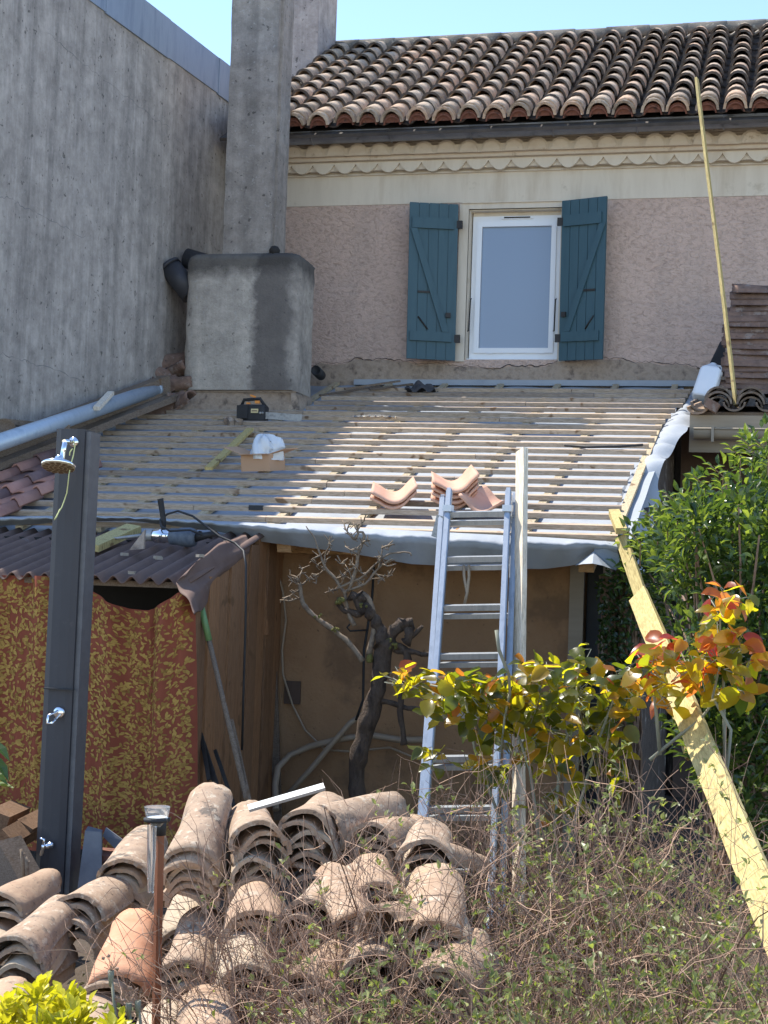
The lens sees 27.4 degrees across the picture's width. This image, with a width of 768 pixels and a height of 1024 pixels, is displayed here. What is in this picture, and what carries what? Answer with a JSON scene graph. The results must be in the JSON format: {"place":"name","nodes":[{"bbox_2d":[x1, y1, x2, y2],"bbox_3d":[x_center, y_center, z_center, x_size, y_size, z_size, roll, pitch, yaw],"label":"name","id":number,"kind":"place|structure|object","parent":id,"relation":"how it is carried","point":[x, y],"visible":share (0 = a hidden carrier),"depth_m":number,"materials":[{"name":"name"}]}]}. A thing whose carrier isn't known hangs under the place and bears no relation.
{"place":"outdoors","nodes":[
{"label":"outdoors","id":0,"kind":"place"},
{"bbox_2d":[0,783,767,1023],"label":"ground","id":1,"kind":"structure","parent":0,"point":[80,968],"depth_m":8.64,"materials":[{"name":"soil"}]},
{"bbox_2d":[0,835,39,886],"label":"slab","id":2,"kind":"object","parent":1,"relation":"on","point":[10,863],"visible":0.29,"depth_m":7.19,"materials":[{"name":"grey stone"}]},
{"bbox_2d":[3,962,75,987],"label":"canal tile","id":3,"kind":"object","parent":1,"relation":"on","point":[65,975],"visible":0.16,"depth_m":6.02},
{"bbox_2d":[0,944,78,982],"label":"canal tile","id":4,"kind":"object","parent":3,"relation":"on","point":[72,957],"visible":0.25,"depth_m":5.94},
{"bbox_2d":[0,936,75,978],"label":"canal tile","id":5,"kind":"object","parent":4,"relation":"on","point":[27,963],"visible":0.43,"depth_m":5.76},
{"bbox_2d":[0,925,74,973],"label":"canal tile","id":6,"kind":"object","parent":5,"relation":"on","point":[47,961],"visible":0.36,"depth_m":5.81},
{"bbox_2d":[0,894,82,963],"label":"canal tile","id":7,"kind":"object","parent":6,"relation":"on","point":[43,927],"visible":0.97,"depth_m":5.90,"materials":[{"name":"ceramic"}]},
{"bbox_2d":[68,927,104,959],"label":"canal tile","id":8,"kind":"object","parent":4,"relation":"on","point":[79,933],"visible":0.22,"depth_m":6.07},
{"bbox_2d":[71,911,110,948],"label":"canal tile","id":9,"kind":"object","parent":8,"relation":"on","point":[86,922],"visible":0.27,"depth_m":6.08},
{"bbox_2d":[69,899,136,933],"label":"canal tile","id":10,"kind":"object","parent":9,"relation":"on","point":[87,907],"visible":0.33,"depth_m":6.11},
{"bbox_2d":[56,873,134,921],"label":"canal tile","id":11,"kind":"object","parent":10,"relation":"on","point":[95,891],"visible":0.88,"depth_m":6.25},
{"bbox_2d":[132,886,164,911],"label":"canal tile","id":12,"kind":"object","parent":8,"relation":"on","point":[136,903],"visible":0.09,"depth_m":6.47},
{"bbox_2d":[133,891,153,908],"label":"canal tile","id":13,"kind":"object","parent":12,"relation":"on","point":[145,898],"visible":0.12,"depth_m":6.48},
{"bbox_2d":[116,873,154,898],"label":"canal tile","id":14,"kind":"object","parent":13,"relation":"on","point":[132,881],"visible":0.22,"depth_m":6.49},
{"bbox_2d":[103,845,167,887],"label":"canal tile","id":15,"kind":"object","parent":14,"relation":"on","point":[138,874],"visible":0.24,"depth_m":6.50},
{"bbox_2d":[96,825,167,878],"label":"canal tile","id":16,"kind":"object","parent":15,"relation":"on","point":[132,845],"visible":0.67,"depth_m":6.58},
{"bbox_2d":[0,970,134,1023],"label":"golden shrub","id":17,"kind":"object","parent":1,"relation":"on","point":[73,1005],"visible":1,"depth_m":4.24,"materials":[{"name":"yellow plant"}]},
{"bbox_2d":[36,429,100,894],"bbox_3d":[-1.544,0.758,7.441,0.195,2.321,0.379,1,-3,14],"label":"garden shower","id":18,"kind":"object","parent":1,"relation":"on","point":[63,744],"visible":1,"depth_m":7.51,"materials":[{"name":"plastic"}]},
{"bbox_2d":[77,826,102,888],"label":"grey slab","id":19,"kind":"structure","parent":1,"relation":"on","point":[91,859],"depth_m":7.34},
{"bbox_2d":[0,0,229,432],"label":"gable wall","id":20,"kind":"structure","parent":1,"relation":"on","point":[113,121],"depth_m":12.54,"materials":[{"name":"concrete"}]},
{"bbox_2d":[0,527,282,854],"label":"shed","id":21,"kind":"structure","parent":1,"relation":"on","point":[212,581],"depth_m":8.80,"materials":[{"name":"brown wood"}]},
{"bbox_2d":[0,575,197,850],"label":"curtain","id":22,"kind":"object","parent":21,"relation":"hanging from","point":[141,750],"visible":0.69,"depth_m":8.09,"materials":[{"name":"orange fabric"}]},
{"bbox_2d":[113,498,246,749],"bbox_3d":[-1.097,0.596,8.694,0.978,1.348,0.250,1,-3,31],"label":"demolition hammer","id":23,"kind":"object","parent":21,"relation":"on","point":[188,537],"visible":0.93,"depth_m":8.75,"materials":[{"name":"metal"}]},
{"bbox_2d":[144,805,170,1023],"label":"rain gauge","id":24,"kind":"object","parent":1,"relation":"on","point":[155,817],"visible":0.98,"depth_m":4.83,"materials":[{"name":"brown"}]},
{"bbox_2d":[201,607,266,873],"bbox_3d":[-0.770,1.213,8.103,0.442,1.453,0.034,2,-3,8],"label":"broom","id":25,"kind":"object","parent":1,"relation":"on","point":[206,629],"visible":0.54,"depth_m":8.11,"materials":[{"name":"green plastic"}]},
{"bbox_2d":[286,869,316,895],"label":"canal tile","id":26,"kind":"object","parent":1,"relation":"on","point":[298,875],"visible":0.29,"depth_m":5.87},
{"bbox_2d":[272,857,344,882],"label":"canal tile","id":27,"kind":"object","parent":26,"relation":"on","point":[314,866],"visible":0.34,"depth_m":5.93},
{"bbox_2d":[282,847,341,874],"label":"canal tile","id":28,"kind":"object","parent":27,"relation":"on","point":[297,854],"visible":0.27,"depth_m":5.88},
{"bbox_2d":[280,835,332,864],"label":"canal tile","id":29,"kind":"object","parent":28,"relation":"on","point":[310,845],"visible":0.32,"depth_m":5.94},
{"bbox_2d":[284,826,343,860],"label":"canal tile","id":30,"kind":"object","parent":29,"relation":"on","point":[296,835],"visible":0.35,"depth_m":5.89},
{"bbox_2d":[272,814,328,848],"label":"canal tile","id":31,"kind":"object","parent":30,"relation":"on","point":[309,823],"visible":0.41,"depth_m":5.92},
{"bbox_2d":[278,791,343,839],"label":"canal tile","id":32,"kind":"object","parent":31,"relation":"on","point":[310,806],"visible":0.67,"depth_m":5.95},
{"bbox_2d":[318,791,409,850],"bbox_3d":[-0.067,1.173,6.122,0.406,0.202,0.084,-4,-39,-47],"label":"canal tile","id":33,"kind":"object","parent":30,"relation":"on","point":[339,809],"visible":0.71,"depth_m":6.08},
{"bbox_2d":[147,904,530,1023],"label":"twiggy shrub","id":34,"kind":"object","parent":1,"relation":"on","point":[382,990],"visible":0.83,"depth_m":4.28,"materials":[{"name":"brown plant"}]},
{"bbox_2d":[0,375,695,872],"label":"lean to","id":35,"kind":"object","parent":1,"relation":"on","point":[340,459],"visible":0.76,"depth_m":9.95,"materials":[{"name":"wood"}]},
{"bbox_2d":[0,385,162,450],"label":"metal pipe","id":36,"kind":"object","parent":35,"relation":"on","point":[16,436],"visible":0.9,"depth_m":11.43,"materials":[{"name":"metal"}]},
{"bbox_2d":[174,0,314,409],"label":"chimney","id":37,"kind":"object","parent":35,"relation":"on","point":[249,318],"visible":0.85,"depth_m":13.50,"materials":[{"name":"concrete"}]},
{"bbox_2d":[163,248,205,302],"bbox_3d":[-1.622,-2.071,13.776,0.639,0.519,0.414,1,-3,14],"label":"flue cowl","id":38,"kind":"object","parent":37,"relation":"attached to","point":[175,273],"visible":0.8,"depth_m":13.63,"materials":[{"name":"metal"}]},
{"bbox_2d":[272,712,422,811],"bbox_3d":[-0.218,1.483,9.441,0.900,0.597,0.322,2,-2,-6],"label":"hose","id":39,"kind":"object","parent":35,"relation":"attached to","point":[330,743],"visible":0.77,"depth_m":9.43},
{"bbox_2d":[579,565,602,867],"bbox_3d":[1.240,1.176,9.346,0.108,1.845,0.040,1,-3,14],"label":"post","id":40,"kind":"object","parent":35,"relation":"in","point":[592,624],"depth_m":9.34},
{"bbox_2d":[1,784,699,1023],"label":"twiggy shrub","id":41,"kind":"object","parent":1,"relation":"on","point":[397,890],"visible":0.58,"depth_m":4.78,"materials":[{"name":"brown plant"}]},
{"bbox_2d":[56,787,651,1023],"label":"twiggy shrub","id":42,"kind":"object","parent":1,"relation":"on","point":[263,927],"visible":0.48,"depth_m":4.81,"materials":[{"name":"brown plant"}]},
{"bbox_2d":[280,515,461,859],"bbox_3d":[-0.085,1.022,8.679,1.087,2.011,0.197,1,-3,14],"label":"old vine","id":43,"kind":"object","parent":1,"relation":"on","point":[386,645],"visible":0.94,"depth_m":8.65,"materials":[{"name":"brown plant"}]},
{"bbox_2d":[163,864,693,1023],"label":"twiggy shrub","id":44,"kind":"object","parent":1,"relation":"on","point":[460,962],"visible":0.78,"depth_m":4.36,"materials":[{"name":"brown plant"}]},
{"bbox_2d":[404,991,500,1023],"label":"canal tile","id":45,"kind":"object","parent":1,"relation":"on","point":[443,1008],"visible":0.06,"depth_m":4.65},
{"bbox_2d":[397,980,495,1022],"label":"canal tile","id":46,"kind":"object","parent":45,"relation":"on","point":[438,983],"visible":0.21,"depth_m":4.67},
{"bbox_2d":[402,955,501,1008],"bbox_3d":[0.219,1.407,4.832,0.219,0.103,0.453,-4,-3,19],"label":"canal tile","id":47,"kind":"object","parent":46,"relation":"on","point":[437,975],"visible":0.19,"depth_m":4.63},
{"bbox_2d":[403,928,496,996],"bbox_3d":[0.221,1.367,4.830,0.211,0.090,0.477,-1,0,17],"label":"canal tile","id":48,"kind":"object","parent":47,"relation":"on","point":[478,957],"visible":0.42,"depth_m":4.75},
{"bbox_2d":[418,487,515,928],"bbox_3d":[0.424,0.924,8.152,0.513,2.175,1.250,2,-2,7],"label":"ladder","id":49,"kind":"object","parent":1,"relation":"on","point":[444,522],"visible":0.64,"depth_m":8.33,"materials":[{"name":"metal"}]},
{"bbox_2d":[273,743,722,1023],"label":"twiggy shrub","id":50,"kind":"object","parent":1,"relation":"on","point":[492,923],"visible":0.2,"depth_m":5.63,"materials":[{"name":"brown plant"}]},
{"bbox_2d":[371,630,651,899],"bbox_3d":[0.566,1.103,6.969,1.238,1.171,0.545,1,-3,14],"label":"yellow leaf shrub","id":51,"kind":"object","parent":1,"relation":"on","point":[509,696],"visible":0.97,"depth_m":6.86,"materials":[{"name":"plant"}]},
{"bbox_2d":[512,447,527,924],"bbox_3d":[0.708,0.834,8.197,0.039,2.574,0.086,15,-27,-26],"label":"upright batten","id":52,"kind":"object","parent":1,"relation":"on","point":[521,518],"visible":0.56,"depth_m":8.36,"materials":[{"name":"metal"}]},
{"bbox_2d":[305,706,767,1023],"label":"twiggy shrub","id":53,"kind":"object","parent":1,"relation":"on","point":[563,853],"visible":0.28,"depth_m":5.75,"materials":[{"name":"brown plant"}]},
{"bbox_2d":[327,875,767,1023],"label":"twiggy shrub","id":54,"kind":"object","parent":1,"relation":"on","point":[488,1002],"visible":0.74,"depth_m":4.28,"materials":[{"name":"brown plant"}]},
{"bbox_2d":[339,843,767,1023],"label":"twiggy shrub","id":55,"kind":"object","parent":1,"relation":"on","point":[696,975],"visible":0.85,"depth_m":4.26,"materials":[{"name":"brown plant"}]},
{"bbox_2d":[398,716,767,1023],"bbox_3d":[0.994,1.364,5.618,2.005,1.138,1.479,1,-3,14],"label":"twiggy shrub","id":56,"kind":"object","parent":1,"relation":"on","point":[621,893],"visible":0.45,"depth_m":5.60,"materials":[{"name":"brown plant"}]},
{"bbox_2d":[594,567,643,881],"bbox_3d":[1.328,1.247,8.948,0.333,1.886,0.242,1,-3,14],"label":"dead ivy","id":57,"kind":"object","parent":1,"relation":"on","point":[619,630],"visible":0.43,"depth_m":8.95,"materials":[{"name":"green plant"}]},
{"bbox_2d":[599,413,767,919],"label":"privet bush","id":58,"kind":"object","parent":1,"relation":"on","point":[711,528],"visible":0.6,"depth_m":7.17,"materials":[{"name":"green plant"}]},
{"bbox_2d":[620,580,767,849],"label":"orange leaf shrub","id":59,"kind":"object","parent":1,"relation":"on","point":[696,673],"visible":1,"depth_m":6.13,"materials":[{"name":"plant"}]},
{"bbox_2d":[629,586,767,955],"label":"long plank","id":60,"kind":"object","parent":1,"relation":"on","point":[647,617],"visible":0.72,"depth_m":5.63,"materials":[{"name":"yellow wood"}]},
{"bbox_2d":[672,386,767,798],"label":"canopy roof","id":61,"kind":"structure","parent":1,"relation":"on","point":[705,434],"depth_m":12.04,"materials":[{"name":"tile"}]},
{"bbox_2d":[695,77,737,406],"bbox_3d":[2.687,-2.252,12.784,0.032,3.112,0.056,-15,-27,30],"label":"tall batten","id":62,"kind":"object","parent":61,"relation":"on","point":[719,267],"visible":1,"depth_m":12.72,"materials":[{"name":"yellow wood"}]},
{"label":"canal tile","id":63,"kind":"object","parent":1,"relation":"on","visible":0},
{"bbox_2d":[108,981,152,1010],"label":"canal tile","id":64,"kind":"object","parent":63,"relation":"on","point":[142,1006],"visible":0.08,"depth_m":5.51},
{"bbox_2d":[84,975,140,1008],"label":"canal tile","id":65,"kind":"object","parent":64,"relation":"on","point":[101,985],"visible":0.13,"depth_m":5.46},
{"bbox_2d":[88,908,153,995],"bbox_3d":[-0.931,1.577,5.698,0.220,0.098,0.464,0,16,-1],"label":"canal tile","id":66,"kind":"object","parent":65,"relation":"on","point":[129,917],"visible":0.79,"depth_m":5.64,"materials":[{"name":"ceramic"}]},
{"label":"canal tile","id":67,"kind":"object","parent":1,"relation":"on","visible":0},
{"bbox_2d":[164,976,209,999],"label":"canal tile","id":68,"kind":"object","parent":67,"relation":"on","point":[181,983],"visible":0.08,"depth_m":5.49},
{"bbox_2d":[161,964,208,983],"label":"canal tile","id":69,"kind":"object","parent":68,"relation":"on","point":[183,972],"visible":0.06,"depth_m":5.49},
{"bbox_2d":[162,906,223,983],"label":"canal tile","id":70,"kind":"object","parent":69,"relation":"on","point":[186,955],"visible":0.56,"depth_m":5.67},
{"bbox_2d":[152,871,226,914],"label":"canal tile","id":71,"kind":"object","parent":70,"relation":"on","point":[193,892],"visible":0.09,"depth_m":5.82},
{"bbox_2d":[164,875,224,907],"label":"canal tile","id":72,"kind":"object","parent":71,"relation":"on","point":[177,886],"visible":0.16,"depth_m":5.81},
{"bbox_2d":[163,859,229,900],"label":"canal tile","id":73,"kind":"object","parent":72,"relation":"on","point":[180,876],"visible":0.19,"depth_m":5.80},
{"bbox_2d":[163,807,231,884],"bbox_3d":[-0.704,1.234,5.996,0.210,0.099,0.488,-2,22,4],"label":"canal tile","id":74,"kind":"object","parent":73,"relation":"on","point":[192,861],"visible":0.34,"depth_m":5.79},
{"bbox_2d":[164,782,232,868],"bbox_3d":[-0.702,1.182,6.006,0.218,0.102,0.462,-3,24,6],"label":"canal tile","id":75,"kind":"object","parent":74,"relation":"on","point":[219,797],"visible":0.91,"depth_m":5.98,"materials":[{"name":"ceramic"}]},
{"bbox_2d":[223,897,230,916],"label":"canal tile","id":76,"kind":"object","parent":70,"relation":"on","point":[225,905],"visible":0.05,"depth_m":5.93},
{"bbox_2d":[224,881,284,900],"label":"canal tile","id":77,"kind":"object","parent":76,"relation":"on","point":[273,889],"visible":0.03,"depth_m":5.87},
{"bbox_2d":[226,870,280,901],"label":"canal tile","id":78,"kind":"object","parent":77,"relation":"on","point":[262,878],"visible":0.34,"depth_m":5.81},
{"bbox_2d":[226,861,285,886],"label":"canal tile","id":79,"kind":"object","parent":78,"relation":"on","point":[253,867],"visible":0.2,"depth_m":5.85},
{"bbox_2d":[230,844,277,883],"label":"canal tile","id":80,"kind":"object","parent":79,"relation":"on","point":[263,848],"visible":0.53,"depth_m":5.81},
{"bbox_2d":[228,836,289,866],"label":"canal tile","id":81,"kind":"object","parent":80,"relation":"on","point":[257,841],"visible":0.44,"depth_m":5.86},
{"bbox_2d":[226,825,291,859],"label":"canal tile","id":82,"kind":"object","parent":81,"relation":"on","point":[245,837],"visible":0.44,"depth_m":5.86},
{"bbox_2d":[228,801,287,849],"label":"canal tile","id":83,"kind":"object","parent":82,"relation":"on","point":[241,815],"visible":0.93,"depth_m":5.89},
{"bbox_2d":[146,0,767,64],"label":"sky","id":84,"kind":"structure","parent":0,"point":[208,22],"materials":[{"name":"blue"}]},
{"bbox_2d":[220,0,767,574],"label":"house","id":85,"kind":"structure","parent":0,"point":[504,206],"depth_m":14.29,"materials":[{"name":"paint"}]},
{"bbox_2d":[469,211,560,359],"bbox_3d":[1.193,-2.047,14.343,0.837,1.372,0.130,1,-3,14],"label":"window","id":86,"kind":"structure","parent":85,"relation":"in","point":[516,255],"depth_m":14.35,"materials":[{"name":"white plastic"}]},
{"label":"canal tile","id":87,"kind":"object","parent":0,"visible":0},
{"bbox_2d":[342,991,398,1021],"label":"canal tile","id":88,"kind":"object","parent":87,"relation":"on","point":[349,1000],"visible":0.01,"depth_m":4.81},
{"bbox_2d":[350,967,403,1012],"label":"canal tile","id":89,"kind":"object","parent":88,"relation":"on","point":[382,971],"visible":0.14,"depth_m":4.88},
{"bbox_2d":[340,929,408,998],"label":"canal tile","id":90,"kind":"object","parent":89,"relation":"on","point":[392,967],"visible":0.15,"depth_m":4.85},
{"bbox_2d":[340,929,409,989],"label":"canal tile","id":91,"kind":"object","parent":90,"relation":"on","point":[382,948],"visible":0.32,"depth_m":4.85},
{"bbox_2d":[315,862,383,932],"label":"canal tile","id":92,"kind":"object","parent":91,"relation":"on","point":[326,880],"visible":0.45,"depth_m":5.18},
{"bbox_2d":[397,937,450,974],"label":"canal tile","id":93,"kind":"object","parent":91,"relation":"on","point":[432,942],"visible":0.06,"depth_m":4.88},
{"bbox_2d":[405,886,471,963],"bbox_3d":[0.164,1.296,5.095,0.207,0.098,0.466,-10,11,-1],"label":"canal tile","id":94,"kind":"object","parent":93,"relation":"on","point":[424,932],"visible":0.12,"depth_m":4.90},
{"bbox_2d":[401,863,465,952],"bbox_3d":[0.155,1.254,5.086,0.206,0.095,0.459,-9,12,5],"label":"canal tile","id":95,"kind":"object","parent":94,"relation":"on","point":[433,878],"visible":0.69,"depth_m":5.05,"materials":[{"name":"ceramic"}]},
{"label":"canal tile","id":96,"kind":"object","parent":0,"visible":0},
{"bbox_2d":[236,999,274,1022],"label":"canal tile","id":97,"kind":"object","parent":96,"relation":"on","point":[244,1008],"depth_m":4.93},
{"bbox_2d":[228,984,265,1005],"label":"canal tile","id":98,"kind":"object","parent":97,"relation":"on","point":[246,987],"visible":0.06,"depth_m":4.95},
{"bbox_2d":[215,969,272,1003],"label":"canal tile","id":99,"kind":"object","parent":98,"relation":"on","point":[250,971],"visible":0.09,"depth_m":4.96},
{"bbox_2d":[214,926,276,988],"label":"canal tile","id":100,"kind":"object","parent":99,"relation":"on","point":[250,965],"visible":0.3,"depth_m":5.02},
{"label":"canal tile","id":101,"kind":"object","parent":97,"relation":"on","visible":0},
{"bbox_2d":[209,929,273,966],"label":"canal tile","id":102,"kind":"object","parent":101,"relation":"on","point":[210,959],"visible":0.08,"depth_m":5.21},
{"bbox_2d":[216,896,286,948],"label":"canal tile","id":103,"kind":"object","parent":102,"relation":"on","point":[254,920],"visible":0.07,"depth_m":5.26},
{"bbox_2d":[224,881,284,936],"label":"canal tile","id":104,"kind":"object","parent":103,"relation":"on","point":[254,886],"visible":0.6,"depth_m":5.39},
{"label":"canal tile","id":105,"kind":"object","parent":96,"relation":"on","visible":0},
{"bbox_2d":[176,984,238,1023],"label":"canal tile","id":106,"kind":"object","parent":105,"relation":"on","point":[207,1019],"visible":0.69,"depth_m":4.68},
{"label":"canal tile","id":107,"kind":"object","parent":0,"visible":0},
{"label":"canal tile","id":108,"kind":"object","parent":107,"relation":"on","visible":0},
{"bbox_2d":[0,917,18,930],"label":"canal tile","id":109,"kind":"object","parent":108,"relation":"on","point":[6,924],"visible":0.1,"depth_m":6.40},
{"bbox_2d":[0,907,23,922],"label":"canal tile","id":110,"kind":"object","parent":109,"relation":"on","point":[10,913],"visible":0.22,"depth_m":6.35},
{"bbox_2d":[0,893,58,918],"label":"canal tile","id":111,"kind":"object","parent":110,"relation":"on","point":[5,903],"visible":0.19,"depth_m":6.38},
{"bbox_2d":[0,868,61,916],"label":"canal tile","id":112,"kind":"object","parent":111,"relation":"on","point":[29,893],"visible":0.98,"depth_m":6.53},
{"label":"canal tile","id":113,"kind":"object","parent":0,"visible":0},
{"label":"canal tile","id":114,"kind":"object","parent":113,"relation":"on","visible":0},
{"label":"canal tile","id":115,"kind":"object","parent":114,"relation":"on","visible":0},
{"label":"canal tile","id":116,"kind":"object","parent":115,"relation":"on","visible":0},
{"bbox_2d":[402,849,436,887],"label":"canal tile","id":117,"kind":"object","parent":116,"relation":"on","point":[419,863],"visible":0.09,"depth_m":5.53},
{"bbox_2d":[398,844,449,871],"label":"canal tile","id":118,"kind":"object","parent":117,"relation":"on","point":[428,852],"visible":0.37,"depth_m":5.48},
{"bbox_2d":[394,817,455,868],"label":"canal tile","id":119,"kind":"object","parent":118,"relation":"on","point":[426,827],"visible":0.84,"depth_m":5.56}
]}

